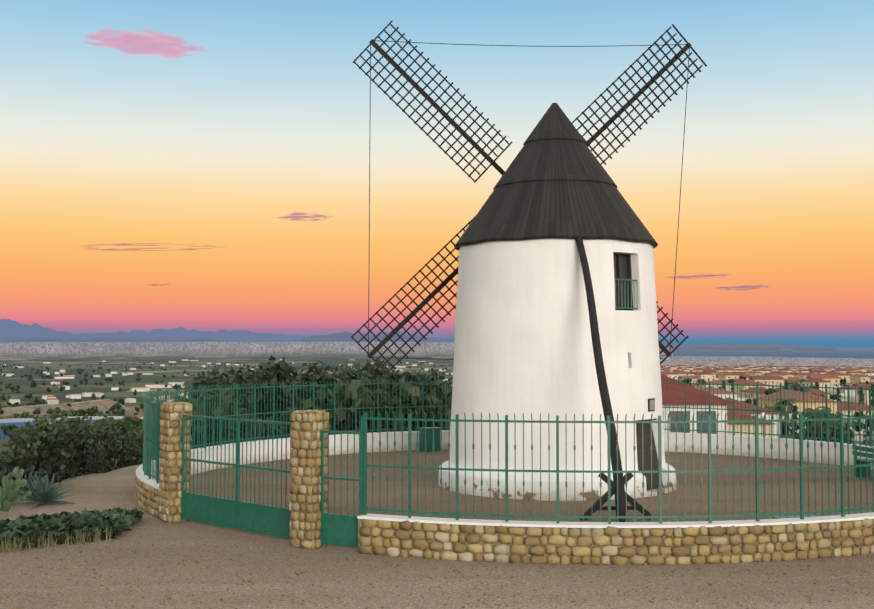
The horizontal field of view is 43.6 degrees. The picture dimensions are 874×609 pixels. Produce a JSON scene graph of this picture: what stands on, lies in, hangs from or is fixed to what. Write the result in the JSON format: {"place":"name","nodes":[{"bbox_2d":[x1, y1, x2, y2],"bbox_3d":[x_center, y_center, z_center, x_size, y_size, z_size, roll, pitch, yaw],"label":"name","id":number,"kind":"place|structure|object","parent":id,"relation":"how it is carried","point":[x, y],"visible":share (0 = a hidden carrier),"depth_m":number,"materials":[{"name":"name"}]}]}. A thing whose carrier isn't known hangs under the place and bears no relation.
{"place":"outdoors","nodes":[
{"label":"outdoors","id":0,"kind":"place"},
{"bbox_2d":[85,29,201,57],"bbox_3d":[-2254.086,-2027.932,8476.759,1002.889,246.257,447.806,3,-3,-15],"label":"cloud","id":1,"kind":"structure","parent":0,"point":[128,42],"depth_m":8345.70,"materials":[{"name":"pink"}]},
{"bbox_2d":[84,243,217,250],"bbox_3d":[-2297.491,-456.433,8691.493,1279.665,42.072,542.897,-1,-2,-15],"label":"cloud","id":2,"kind":"structure","parent":0,"point":[136,249],"depth_m":8731.07,"materials":[{"name":"orange"}]},
{"bbox_2d":[147,284,171,285],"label":"cloud","id":3,"kind":"structure","parent":0,"point":[158,284],"depth_m":8751.53,"materials":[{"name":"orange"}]},
{"bbox_2d":[278,212,331,220],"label":"cloud","id":4,"kind":"structure","parent":0,"point":[295,216],"depth_m":8829.69,"materials":[{"name":"pink"}]},
{"bbox_2d":[0,319,873,608],"bbox_3d":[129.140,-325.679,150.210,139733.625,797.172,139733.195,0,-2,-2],"label":"terrain","id":5,"kind":"structure","parent":0,"point":[34,345],"depth_m":20.49,"materials":[{"name":"brown soil"}]},
{"bbox_2d":[0,467,31,511],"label":"prickly pears","id":6,"kind":"object","parent":5,"relation":"on","point":[10,484],"visible":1,"depth_m":22.91,"materials":[{"name":"green plant"}]},
{"bbox_2d":[7,472,74,506],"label":"agaves","id":7,"kind":"object","parent":5,"relation":"on","point":[42,490],"visible":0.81,"depth_m":23.67,"materials":[{"name":"green plant"}]},
{"bbox_2d":[0,399,131,417],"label":"embankment","id":8,"kind":"structure","parent":5,"relation":"on","point":[104,405],"depth_m":930.98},
{"bbox_2d":[17,399,109,407],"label":"bank track","id":9,"kind":"structure","parent":8,"relation":"on","point":[73,403],"depth_m":984.00,"materials":[{"name":"beige"}]},
{"bbox_2d":[0,411,144,551],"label":"bed foliage","id":10,"kind":"object","parent":5,"relation":"on","point":[59,448],"visible":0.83,"depth_m":26.07,"materials":[{"name":"green plant"}]},
{"bbox_2d":[37,435,127,482],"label":"shrub stems","id":11,"kind":"object","parent":5,"relation":"on","point":[73,472],"visible":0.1,"depth_m":30.11,"materials":[{"name":"brown plant"}]},
{"bbox_2d":[159,404,328,547],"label":"gate pillars","id":12,"kind":"structure","parent":5,"relation":"on","point":[311,431],"depth_m":18.62,"materials":[{"name":"beige stone"}]},
{"bbox_2d":[181,415,363,547],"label":"gates","id":13,"kind":"object","parent":12,"relation":"attached to","point":[340,529],"visible":0.83,"depth_m":19.71,"materials":[{"name":"green metal"}]},
{"bbox_2d":[0,359,873,444],"bbox_3d":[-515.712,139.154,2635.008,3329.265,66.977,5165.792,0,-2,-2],"label":"buildings","id":14,"kind":"structure","parent":5,"relation":"on","point":[827,375],"depth_m":483.26,"materials":[{"name":"paint"}]},
{"bbox_2d":[1,543,873,608],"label":"pebbles","id":15,"kind":"object","parent":5,"relation":"on","point":[221,599],"visible":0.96,"depth_m":15.92,"materials":[{"name":"gravel"}]},
{"bbox_2d":[142,379,873,523],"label":"enclosure fence","id":16,"kind":"object","parent":5,"relation":"on","point":[151,428],"visible":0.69,"depth_m":17.94,"materials":[{"name":"green metal"}]},
{"bbox_2d":[418,427,873,518],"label":"green props","id":17,"kind":"object","parent":5,"relation":"on","point":[429,437],"visible":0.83,"depth_m":28.77,"materials":[{"name":"paint"}]},
{"bbox_2d":[0,0,873,346],"label":"sky","id":18,"kind":"structure","parent":0,"point":[272,119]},
{"bbox_2d":[135,402,873,564],"bbox_3d":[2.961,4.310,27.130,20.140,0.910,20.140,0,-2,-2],"label":"enclosure wall","id":19,"kind":"structure","parent":0,"point":[143,478],"depth_m":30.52,"materials":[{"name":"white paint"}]},
{"bbox_2d":[438,238,675,500],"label":"mill tower","id":20,"kind":"structure","parent":0,"point":[523,341],"depth_m":25.00,"materials":[{"name":"white paint"}]},
{"bbox_2d":[454,103,657,249],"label":"conical roof","id":21,"kind":"structure","parent":20,"relation":"on","point":[555,181],"depth_m":25.94,"materials":[{"name":"black wood"}]},
{"bbox_2d":[351,21,706,375],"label":"windmill sails","id":22,"kind":"object","parent":21,"relation":"attached to","point":[483,153],"visible":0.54,"depth_m":29.33},
{"bbox_2d":[368,40,689,359],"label":"mill stay ropes","id":23,"kind":"object","parent":22,"relation":"attached to","point":[514,45],"visible":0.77,"depth_m":29.28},
{"bbox_2d":[575,230,653,521],"bbox_3d":[3.495,1.288,23.088,1.516,6.143,3.798,0,-2,-2],"label":"tail pole","id":24,"kind":"object","parent":21,"relation":"attached to","point":[602,381],"visible":0.88,"depth_m":22.42,"materials":[{"name":"black wood"}]},
{"bbox_2d":[613,253,662,489],"bbox_3d":[4.718,1.534,25.530,1.601,5.523,0.591,2,-3,-37],"label":"mill joinery","id":25,"kind":"object","parent":20,"relation":"in","point":[645,442],"visible":0.58,"depth_m":25.59,"materials":[{"name":"wood"}]},
{"bbox_2d":[648,398,654,411],"bbox_3d":[5.031,2.353,25.601,0.042,0.300,0.300,-2,-3,38],"label":"mill plaque","id":26,"kind":"object","parent":20,"relation":"attached to","point":[651,404],"visible":0.96,"depth_m":25.55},
{"bbox_2d":[668,274,726,278],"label":"cloud","id":27,"kind":"structure","parent":0,"point":[689,277],"depth_m":8761.15,"materials":[{"name":"pink"}]},
{"bbox_2d":[717,285,762,289],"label":"cloud","id":28,"kind":"structure","parent":0,"point":[749,287],"depth_m":8640.98,"materials":[{"name":"pink"}]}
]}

